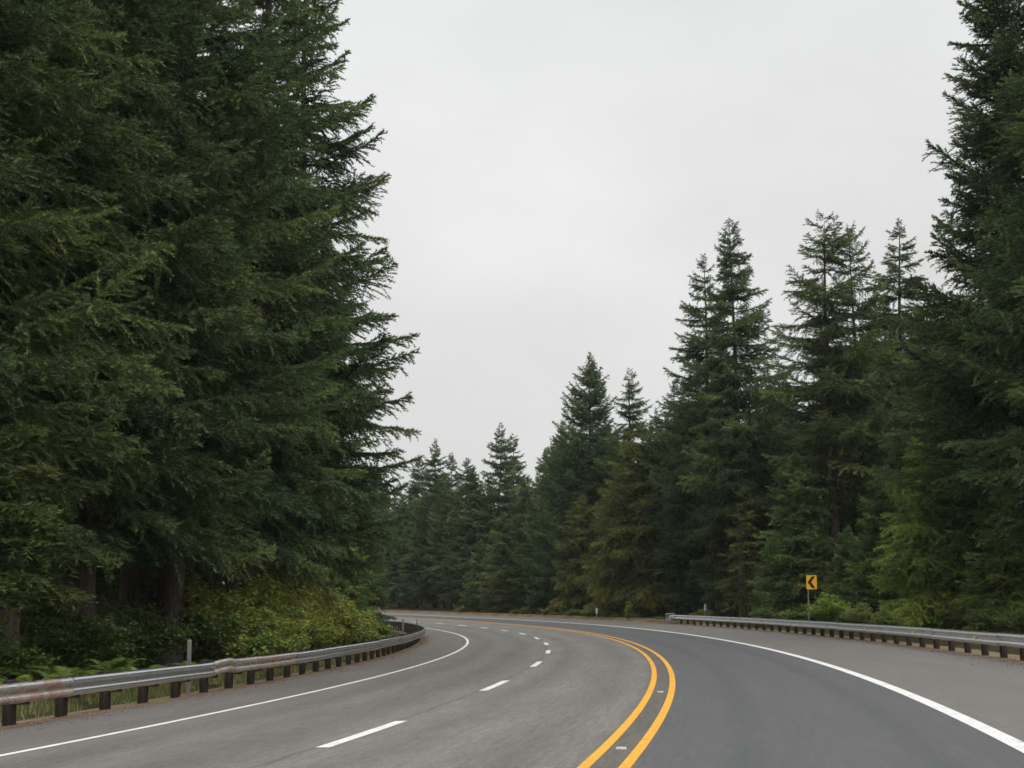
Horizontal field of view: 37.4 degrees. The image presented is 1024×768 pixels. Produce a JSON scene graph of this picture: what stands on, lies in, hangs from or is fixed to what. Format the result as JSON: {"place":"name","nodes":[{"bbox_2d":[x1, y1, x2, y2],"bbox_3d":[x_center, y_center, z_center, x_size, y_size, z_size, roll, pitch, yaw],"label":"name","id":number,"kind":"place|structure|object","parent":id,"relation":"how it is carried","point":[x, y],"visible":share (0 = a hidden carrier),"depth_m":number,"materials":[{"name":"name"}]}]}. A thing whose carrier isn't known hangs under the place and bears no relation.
{"place":"outdoors","nodes":[
{"label":"outdoors","id":0,"kind":"place"},
{"bbox_2d":[0,630,425,728],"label":"gravel verge","id":1,"kind":"structure","parent":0,"point":[162,699],"depth_m":31.80,"materials":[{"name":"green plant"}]},
{"bbox_2d":[0,621,424,725],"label":"guardrail","id":2,"kind":"object","parent":1,"relation":"on","point":[60,690],"visible":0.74,"depth_m":30.77,"materials":[{"name":"metal"}]},
{"bbox_2d":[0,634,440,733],"bbox_3d":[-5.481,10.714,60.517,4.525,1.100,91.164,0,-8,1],"label":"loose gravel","id":3,"kind":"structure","parent":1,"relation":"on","point":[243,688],"depth_m":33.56,"materials":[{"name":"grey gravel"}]},
{"bbox_2d":[0,593,1019,722],"bbox_3d":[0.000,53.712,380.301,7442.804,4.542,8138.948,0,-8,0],"label":"ground","id":4,"kind":"structure","parent":0,"point":[422,607],"depth_m":57.65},
{"bbox_2d":[0,617,26,661],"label":"leafy shrub","id":5,"kind":"object","parent":4,"relation":"on","point":[2,631],"visible":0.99,"depth_m":34.90,"materials":[{"name":"green plant"}]},
{"bbox_2d":[0,642,60,680],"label":"leafy shrub","id":6,"kind":"object","parent":4,"relation":"on","point":[18,659],"visible":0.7,"depth_m":34.98,"materials":[{"name":"green plant"}]},
{"bbox_2d":[0,257,101,537],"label":"fir tree","id":7,"kind":"object","parent":4,"relation":"on","point":[77,394],"visible":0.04,"depth_m":38.28,"materials":[{"name":"green plant"}]},
{"bbox_2d":[0,404,105,617],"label":"fir tree","id":8,"kind":"object","parent":4,"relation":"on","point":[17,580],"visible":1,"depth_m":30.35,"materials":[{"name":"green plant"}]},
{"bbox_2d":[2,0,103,390],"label":"fir tree","id":9,"kind":"object","parent":4,"relation":"on","point":[21,195],"visible":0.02,"depth_m":42.32,"materials":[{"name":"green plant"}]},
{"bbox_2d":[23,668,98,679],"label":"fern","id":10,"kind":"object","parent":4,"relation":"on","point":[66,673],"visible":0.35,"depth_m":31.91,"materials":[{"name":"green plant"}]},
{"bbox_2d":[28,665,104,674],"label":"fern","id":11,"kind":"object","parent":4,"relation":"on","point":[60,668],"visible":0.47,"depth_m":34.31,"materials":[{"name":"green plant"}]},
{"bbox_2d":[0,0,156,617],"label":"fir tree","id":12,"kind":"object","parent":4,"relation":"on","point":[20,132],"visible":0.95,"depth_m":34.08,"materials":[{"name":"green plant"}]},
{"bbox_2d":[20,601,152,674],"bbox_3d":[-11.479,6.761,39.574,3.977,2.178,3.612,5,-9,-31],"label":"leafy shrub","id":13,"kind":"object","parent":4,"relation":"on","point":[73,642],"visible":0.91,"depth_m":38.98,"materials":[{"name":"green plant"}]},
{"bbox_2d":[0,0,196,651],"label":"fir tree","id":14,"kind":"object","parent":4,"relation":"on","point":[115,243],"visible":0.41,"depth_m":38.02,"materials":[{"name":"green plant"}]},
{"bbox_2d":[20,12,202,652],"bbox_3d":[-17.040,-4.864,49.569,14.867,29.092,15.752,-4,-8,29],"label":"fir tree","id":15,"kind":"object","parent":4,"relation":"on","point":[102,585],"visible":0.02,"depth_m":48.30,"materials":[{"name":"green plant"}]},
{"bbox_2d":[29,0,197,661],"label":"fir tree","id":16,"kind":"object","parent":4,"relation":"on","point":[165,282],"depth_m":52.12,"materials":[{"name":"green plant"}]},
{"bbox_2d":[85,657,144,670],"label":"fern","id":17,"kind":"object","parent":4,"relation":"on","point":[117,663],"visible":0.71,"depth_m":37.53,"materials":[{"name":"green plant"}]},
{"bbox_2d":[68,595,204,670],"bbox_3d":[-11.185,7.456,44.654,4.269,2.574,4.700,1,-8,-8],"label":"leafy shrub","id":18,"kind":"object","parent":4,"relation":"on","point":[148,651],"visible":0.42,"depth_m":44.43,"materials":[{"name":"green plant"}]},
{"bbox_2d":[111,552,163,610],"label":"fir tree","id":19,"kind":"object","parent":4,"relation":"on","point":[117,586],"visible":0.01,"depth_m":85.64,"materials":[{"name":"green plant"}]},
{"bbox_2d":[1,0,313,673],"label":"fir tree","id":20,"kind":"object","parent":4,"relation":"on","point":[146,33],"visible":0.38,"depth_m":42.83,"materials":[{"name":"green plant"}]},
{"bbox_2d":[139,522,188,628],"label":"fir tree","id":21,"kind":"object","parent":4,"relation":"on","point":[159,585],"depth_m":87.27,"materials":[{"name":"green plant"}]},
{"bbox_2d":[114,552,239,630],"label":"fir tree","id":22,"kind":"object","parent":4,"relation":"on","point":[147,592],"visible":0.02,"depth_m":92.97,"materials":[{"name":"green plant"}]},
{"bbox_2d":[114,2,276,659],"bbox_3d":[-14.527,-5.015,59.003,11.364,32.691,11.833,2,-7,-19],"label":"fir tree","id":23,"kind":"object","parent":4,"relation":"on","point":[129,579],"depth_m":57.16,"materials":[{"name":"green plant"}]},
{"bbox_2d":[142,574,278,663],"bbox_3d":[-10.270,7.814,49.230,4.873,3.205,4.482,-5,-9,32],"label":"leafy shrub","id":24,"kind":"object","parent":4,"relation":"on","point":[210,643],"visible":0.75,"depth_m":48.58,"materials":[{"name":"green plant"}]},
{"bbox_2d":[72,0,360,666],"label":"fir tree","id":25,"kind":"object","parent":4,"relation":"on","point":[228,99],"visible":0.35,"depth_m":49.15,"materials":[{"name":"green plant"}]},
{"bbox_2d":[185,66,312,606],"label":"fir tree","id":26,"kind":"object","parent":4,"relation":"on","point":[209,579],"depth_m":67.63,"materials":[{"name":"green plant"}]},
{"bbox_2d":[202,572,316,658],"bbox_3d":[-9.300,8.381,54.084,4.632,3.312,5.036,1,-8,-9],"label":"leafy shrub","id":27,"kind":"object","parent":4,"relation":"on","point":[256,592],"visible":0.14,"depth_m":54.01,"materials":[{"name":"green plant"}]},
{"bbox_2d":[222,631,299,668],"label":"leafy shrub","id":28,"kind":"object","parent":4,"relation":"on","point":[264,644],"visible":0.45,"depth_m":46.69,"materials":[{"name":"green plant"}]},
{"bbox_2d":[213,272,320,607],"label":"fir tree","id":29,"kind":"object","parent":4,"relation":"on","point":[216,583],"depth_m":71.62,"materials":[{"name":"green plant"}]},
{"bbox_2d":[236,606,313,651],"bbox_3d":[-8.159,8.555,51.109,2.988,2.137,3.249,2,-8,-13],"label":"leafy shrub","id":30,"kind":"object","parent":4,"relation":"on","point":[299,634],"visible":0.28,"depth_m":50.93,"materials":[{"name":"green plant"}]},
{"bbox_2d":[163,0,394,658],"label":"fir tree","id":31,"kind":"object","parent":4,"relation":"on","point":[291,468],"visible":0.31,"depth_m":56.84,"materials":[{"name":"green plant"}]},
{"bbox_2d":[224,575,333,625],"bbox_3d":[-9.124,9.128,59.191,4.762,3.405,4.953,6,-10,-39],"label":"leafy shrub","id":32,"kind":"object","parent":4,"relation":"on","point":[293,599],"visible":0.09,"depth_m":59.34,"materials":[{"name":"green plant"}]},
{"bbox_2d":[225,74,336,598],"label":"fir tree","id":33,"kind":"object","parent":4,"relation":"on","point":[229,584],"depth_m":79.03,"materials":[{"name":"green plant"}]},
{"bbox_2d":[231,505,347,607],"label":"cedar tree","id":34,"kind":"object","parent":4,"relation":"on","point":[273,576],"visible":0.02,"depth_m":72.85,"materials":[{"name":"green plant"}]},
{"bbox_2d":[186,0,425,613],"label":"fir tree","id":35,"kind":"object","parent":4,"relation":"on","point":[363,368],"visible":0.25,"depth_m":63.93,"materials":[{"name":"green plant"}]},
{"bbox_2d":[220,297,391,605],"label":"fir tree","id":36,"kind":"object","parent":4,"relation":"on","point":[357,444],"depth_m":106.64,"materials":[{"name":"green plant"}]},
{"bbox_2d":[279,603,348,649],"bbox_3d":[-7.806,9.203,55.762,3.411,2.244,3.138,-2,-8,15],"label":"leafy shrub","id":37,"kind":"object","parent":4,"relation":"on","point":[319,641],"visible":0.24,"depth_m":55.34,"materials":[{"name":"green plant"}]},
{"bbox_2d":[269,577,362,625],"bbox_3d":[-8.521,9.936,64.638,4.762,3.405,4.953,-3,-8,23],"label":"leafy shrub","id":38,"kind":"object","parent":4,"relation":"on","point":[326,604],"visible":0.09,"depth_m":64.55,"materials":[{"name":"green plant"}]},
{"bbox_2d":[314,586,375,630],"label":"leafy shrub","id":39,"kind":"object","parent":4,"relation":"on","point":[365,615],"visible":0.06,"depth_m":70.00,"materials":[{"name":"green plant"}]},
{"bbox_2d":[317,602,373,648],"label":"leafy shrub","id":40,"kind":"object","parent":4,"relation":"on","point":[345,622],"visible":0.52,"depth_m":61.86,"materials":[{"name":"green plant"}]},
{"bbox_2d":[305,281,388,575],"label":"fir tree","id":41,"kind":"object","parent":4,"relation":"on","point":[365,445],"visible":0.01,"depth_m":112.78,"materials":[{"name":"green plant"}]},
{"bbox_2d":[318,511,389,624],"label":"fir tree","id":42,"kind":"object","parent":4,"relation":"on","point":[351,593],"visible":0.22,"depth_m":84.61,"materials":[{"name":"green plant"}]},
{"bbox_2d":[343,627,384,643],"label":"leafy shrub","id":43,"kind":"object","parent":4,"relation":"on","point":[366,635],"visible":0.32,"depth_m":66.95,"materials":[{"name":"green plant"}]},
{"bbox_2d":[339,485,396,627],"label":"fir tree","id":44,"kind":"object","parent":4,"relation":"on","point":[381,592],"visible":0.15,"depth_m":87.00,"materials":[{"name":"green plant"}]},
{"bbox_2d":[371,491,397,604],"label":"fir tree","id":45,"kind":"object","parent":4,"relation":"on","point":[386,515],"visible":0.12,"depth_m":233.42,"materials":[{"name":"green plant"}]},
{"bbox_2d":[374,497,415,607],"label":"fir tree","id":46,"kind":"object","parent":4,"relation":"on","point":[393,571],"visible":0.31,"depth_m":227.93,"materials":[{"name":"green plant"}]},
{"bbox_2d":[388,455,433,607],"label":"fir tree","id":47,"kind":"object","parent":4,"relation":"on","point":[400,562],"visible":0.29,"depth_m":221.40,"materials":[{"name":"green plant"}]},
{"bbox_2d":[400,438,452,607],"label":"fir tree","id":48,"kind":"object","parent":4,"relation":"on","point":[419,584],"visible":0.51,"depth_m":214.94,"materials":[{"name":"green plant"}]},
{"bbox_2d":[418,470,455,608],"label":"fir tree","id":49,"kind":"object","parent":4,"relation":"on","point":[434,506],"visible":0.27,"depth_m":211.35,"materials":[{"name":"green plant"}]},
{"bbox_2d":[425,452,464,608],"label":"fir tree","id":50,"kind":"object","parent":4,"relation":"on","point":[443,496],"visible":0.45,"depth_m":208.64,"materials":[{"name":"green plant"}]},
{"bbox_2d":[431,458,486,606],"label":"fir tree","id":51,"kind":"object","parent":4,"relation":"on","point":[449,549],"visible":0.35,"depth_m":202.12,"materials":[{"name":"green plant"}]},
{"bbox_2d":[448,465,493,605],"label":"fir tree","id":52,"kind":"object","parent":4,"relation":"on","point":[467,547],"visible":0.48,"depth_m":198.49,"materials":[{"name":"green plant"}]},
{"bbox_2d":[460,539,502,611],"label":"fir tree","id":53,"kind":"object","parent":4,"relation":"on","point":[473,589],"visible":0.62,"depth_m":186.70,"materials":[{"name":"green plant"}]},
{"bbox_2d":[462,423,525,594],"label":"fir tree","id":54,"kind":"object","parent":4,"relation":"on","point":[494,496],"visible":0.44,"depth_m":198.91,"materials":[{"name":"green plant"}]},
{"bbox_2d":[471,511,522,611],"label":"fir tree","id":55,"kind":"object","parent":4,"relation":"on","point":[495,578],"visible":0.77,"depth_m":179.14,"materials":[{"name":"green plant"}]},
{"bbox_2d":[492,434,530,560],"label":"fir tree","id":56,"kind":"object","parent":4,"relation":"on","point":[518,479],"visible":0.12,"depth_m":205.91,"materials":[{"name":"green plant"}]},
{"bbox_2d":[499,475,551,611],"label":"fir tree","id":57,"kind":"object","parent":4,"relation":"on","point":[516,569],"visible":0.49,"depth_m":177.86,"materials":[{"name":"green plant"}]},
{"bbox_2d":[507,447,563,611],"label":"fir tree","id":58,"kind":"object","parent":4,"relation":"on","point":[535,601],"visible":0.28,"depth_m":172.85,"materials":[{"name":"green plant"}]},
{"bbox_2d":[520,421,581,611],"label":"fir tree","id":59,"kind":"object","parent":4,"relation":"on","point":[543,582],"visible":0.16,"depth_m":166.96,"materials":[{"name":"green plant"}]},
{"bbox_2d":[547,493,605,615],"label":"cedar tree","id":60,"kind":"object","parent":4,"relation":"on","point":[579,535],"visible":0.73,"depth_m":152.20,"materials":[{"name":"green plant"}]},
{"bbox_2d":[525,352,632,593],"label":"fir tree","id":61,"kind":"object","parent":4,"relation":"on","point":[575,466],"visible":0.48,"depth_m":158.75,"materials":[{"name":"green plant"}]},
{"bbox_2d":[583,532,627,614],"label":"cedar tree","id":62,"kind":"object","parent":4,"relation":"on","point":[604,583],"visible":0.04,"depth_m":142.93,"materials":[{"name":"green plant"}]},
{"bbox_2d":[586,367,658,544],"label":"fir tree","id":63,"kind":"object","parent":4,"relation":"on","point":[629,408],"visible":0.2,"depth_m":152.40,"materials":[{"name":"green plant"}]},
{"bbox_2d":[581,422,687,617],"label":"cedar tree","id":64,"kind":"object","parent":4,"relation":"on","point":[628,557],"visible":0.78,"depth_m":133.71,"materials":[{"name":"green plant"}]},
{"bbox_2d":[633,383,705,614],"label":"fir tree","id":65,"kind":"object","parent":4,"relation":"on","point":[661,446],"visible":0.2,"depth_m":133.53,"materials":[{"name":"green plant"}]},
{"bbox_2d":[648,421,720,615],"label":"fir tree","id":66,"kind":"object","parent":4,"relation":"on","point":[673,556],"visible":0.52,"depth_m":126.45,"materials":[{"name":"green plant"}]},
{"bbox_2d":[647,253,758,613],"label":"fir tree","id":67,"kind":"object","parent":4,"relation":"on","point":[697,357],"visible":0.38,"depth_m":125.14,"materials":[{"name":"green plant"}]},
{"bbox_2d":[687,349,770,615],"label":"fir tree","id":68,"kind":"object","parent":4,"relation":"on","point":[719,573],"visible":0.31,"depth_m":120.02,"materials":[{"name":"green plant"}]},
{"bbox_2d":[676,218,795,616],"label":"fir tree","id":69,"kind":"object","parent":4,"relation":"on","point":[753,473],"visible":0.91,"depth_m":116.93,"materials":[{"name":"green plant"}]},
{"bbox_2d":[713,486,762,617],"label":"fir tree","id":70,"kind":"object","parent":4,"relation":"on","point":[746,563],"visible":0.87,"depth_m":106.73,"materials":[{"name":"green plant"}]},
{"bbox_2d":[748,605,777,624],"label":"leafy shrub","id":71,"kind":"object","parent":4,"relation":"on","point":[764,612],"visible":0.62,"depth_m":90.73,"materials":[{"name":"green plant"}]},
{"bbox_2d":[734,370,827,561],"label":"fir tree","id":72,"kind":"object","parent":4,"relation":"on","point":[762,526],"visible":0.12,"depth_m":121.73,"materials":[{"name":"green plant"}]},
{"bbox_2d":[772,609,807,619],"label":"leafy shrub","id":73,"kind":"object","parent":4,"relation":"on","point":[791,615],"visible":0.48,"depth_m":86.66,"materials":[{"name":"green plant"}]},
{"bbox_2d":[745,452,845,620],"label":"fir tree","id":74,"kind":"object","parent":4,"relation":"on","point":[781,581],"visible":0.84,"depth_m":94.84,"materials":[{"name":"green plant"}]},
{"bbox_2d":[761,314,858,601],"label":"fir tree","id":75,"kind":"object","parent":4,"relation":"on","point":[789,432],"visible":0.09,"depth_m":109.64,"materials":[{"name":"green plant"}]},
{"bbox_2d":[806,575,816,620],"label":"chevron sign","id":76,"kind":"object","parent":4,"relation":"on","point":[811,581],"visible":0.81,"depth_m":83.27,"materials":[{"name":"metal"}]},
{"bbox_2d":[798,592,851,621],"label":"leafy shrub","id":77,"kind":"object","parent":4,"relation":"on","point":[829,609],"visible":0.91,"depth_m":80.65,"materials":[{"name":"green plant"}]},
{"bbox_2d":[750,209,904,621],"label":"fir tree","id":78,"kind":"object","parent":4,"relation":"on","point":[850,436],"visible":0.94,"depth_m":95.94,"materials":[{"name":"green plant"}]},
{"bbox_2d":[820,525,868,622],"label":"fir tree","id":79,"kind":"object","parent":4,"relation":"on","point":[837,579],"visible":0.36,"depth_m":87.03,"materials":[{"name":"green plant"}]},
{"bbox_2d":[809,335,899,597],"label":"fir tree","id":80,"kind":"object","parent":4,"relation":"on","point":[841,518],"visible":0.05,"depth_m":101.09,"materials":[{"name":"green plant"}]},
{"bbox_2d":[806,220,903,597],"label":"fir tree","id":81,"kind":"object","parent":4,"relation":"on","point":[862,405],"visible":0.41,"depth_m":97.35,"materials":[{"name":"green plant"}]},
{"bbox_2d":[840,601,875,623],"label":"leafy shrub","id":82,"kind":"object","parent":4,"relation":"on","point":[860,613],"visible":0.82,"depth_m":76.84,"materials":[{"name":"green plant"}]},
{"bbox_2d":[837,470,925,623],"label":"fir tree","id":83,"kind":"object","parent":4,"relation":"on","point":[872,523],"visible":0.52,"depth_m":82.95,"materials":[{"name":"green plant"}]},
{"bbox_2d":[846,218,945,603],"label":"fir tree","id":84,"kind":"object","parent":4,"relation":"on","point":[900,292],"visible":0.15,"depth_m":105.41,"materials":[{"name":"green plant"}]},
{"bbox_2d":[876,303,957,593],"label":"fir tree","id":85,"kind":"object","parent":4,"relation":"on","point":[903,445],"visible":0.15,"depth_m":80.31,"materials":[{"name":"green plant"}]},
{"bbox_2d":[866,297,982,621],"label":"fir tree","id":86,"kind":"object","parent":4,"relation":"on","point":[895,418],"visible":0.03,"depth_m":90.95,"materials":[{"name":"green plant"}]},
{"bbox_2d":[867,395,1015,632],"bbox_3d":[18.669,5.930,64.319,7.378,11.623,7.385,1,-8,-13],"label":"cedar tree","id":87,"kind":"object","parent":4,"relation":"on","point":[915,572],"visible":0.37,"depth_m":63.51,"materials":[{"name":"green plant"}]},
{"bbox_2d":[869,0,1023,598],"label":"fir tree","id":88,"kind":"object","parent":4,"relation":"on","point":[984,144],"visible":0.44,"depth_m":62.86,"materials":[{"name":"green plant"}]},
{"bbox_2d":[931,594,979,629],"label":"leafy shrub","id":89,"kind":"object","parent":4,"relation":"on","point":[943,618],"visible":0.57,"depth_m":60.95,"materials":[{"name":"green plant"}]},
{"bbox_2d":[931,0,1023,553],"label":"fir tree","id":90,"kind":"object","parent":4,"relation":"on","point":[1010,333],"visible":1,"depth_m":53.77,"materials":[{"name":"green plant"}]},
{"bbox_2d":[951,480,1023,632],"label":"fir tree","id":91,"kind":"object","parent":4,"relation":"on","point":[997,591],"visible":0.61,"depth_m":59.43,"materials":[{"name":"green plant"}]},
{"bbox_2d":[962,603,1012,632],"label":"leafy shrub","id":92,"kind":"object","parent":4,"relation":"on","point":[984,623],"visible":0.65,"depth_m":56.11,"materials":[{"name":"green plant"}]},
{"bbox_2d":[987,603,1023,633],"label":"leafy shrub","id":93,"kind":"object","parent":4,"relation":"on","point":[1017,620],"visible":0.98,"depth_m":52.22,"materials":[{"name":"green plant"}]},
{"bbox_2d":[0,612,1023,767],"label":"road","id":94,"kind":"structure","parent":0,"point":[573,699],"depth_m":22.48,"materials":[{"name":"grey asphalt"}]},
{"bbox_2d":[0,628,468,755],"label":"edge line","id":95,"kind":"object","parent":94,"relation":"on","point":[467,642],"visible":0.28,"depth_m":24.30,"materials":[{"name":"white paint"}]},
{"bbox_2d":[318,721,404,746],"bbox_3d":[-1.839,4.408,19.126,0.178,0.058,4.201,-1,-8,8],"label":"lane marking","id":96,"kind":"object","parent":94,"relation":"on","point":[352,737],"visible":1,"depth_m":18.83,"materials":[{"name":"white paint"}]},
{"bbox_2d":[396,617,656,767],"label":"line","id":97,"kind":"object","parent":94,"relation":"on","point":[601,750],"visible":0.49,"depth_m":19.94,"materials":[{"name":"yellow paint"}]},
{"bbox_2d":[403,617,674,767],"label":"line","id":98,"kind":"object","parent":94,"relation":"on","point":[635,754],"visible":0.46,"depth_m":19.79,"materials":[{"name":"yellow paint"}]},
{"bbox_2d":[400,614,1023,752],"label":"edge line","id":99,"kind":"object","parent":94,"relation":"on","point":[1011,741],"visible":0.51,"depth_m":21.34,"materials":[{"name":"white paint"}]},
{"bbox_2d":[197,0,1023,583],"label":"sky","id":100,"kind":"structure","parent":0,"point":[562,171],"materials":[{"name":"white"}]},
{"bbox_2d":[377,609,1023,668],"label":"gravel verge","id":101,"kind":"structure","parent":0,"point":[994,655],"depth_m":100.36,"materials":[{"name":"grey gravel"}]},
{"bbox_2d":[379,609,711,623],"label":"dry grass","id":102,"kind":"structure","parent":101,"relation":"on","point":[677,622],"depth_m":137.91,"materials":[{"name":"plant"}]},
{"bbox_2d":[666,614,1023,660],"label":"guardrail","id":103,"kind":"object","parent":101,"relation":"on","point":[1002,640],"visible":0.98,"depth_m":51.41,"materials":[{"name":"metal"}]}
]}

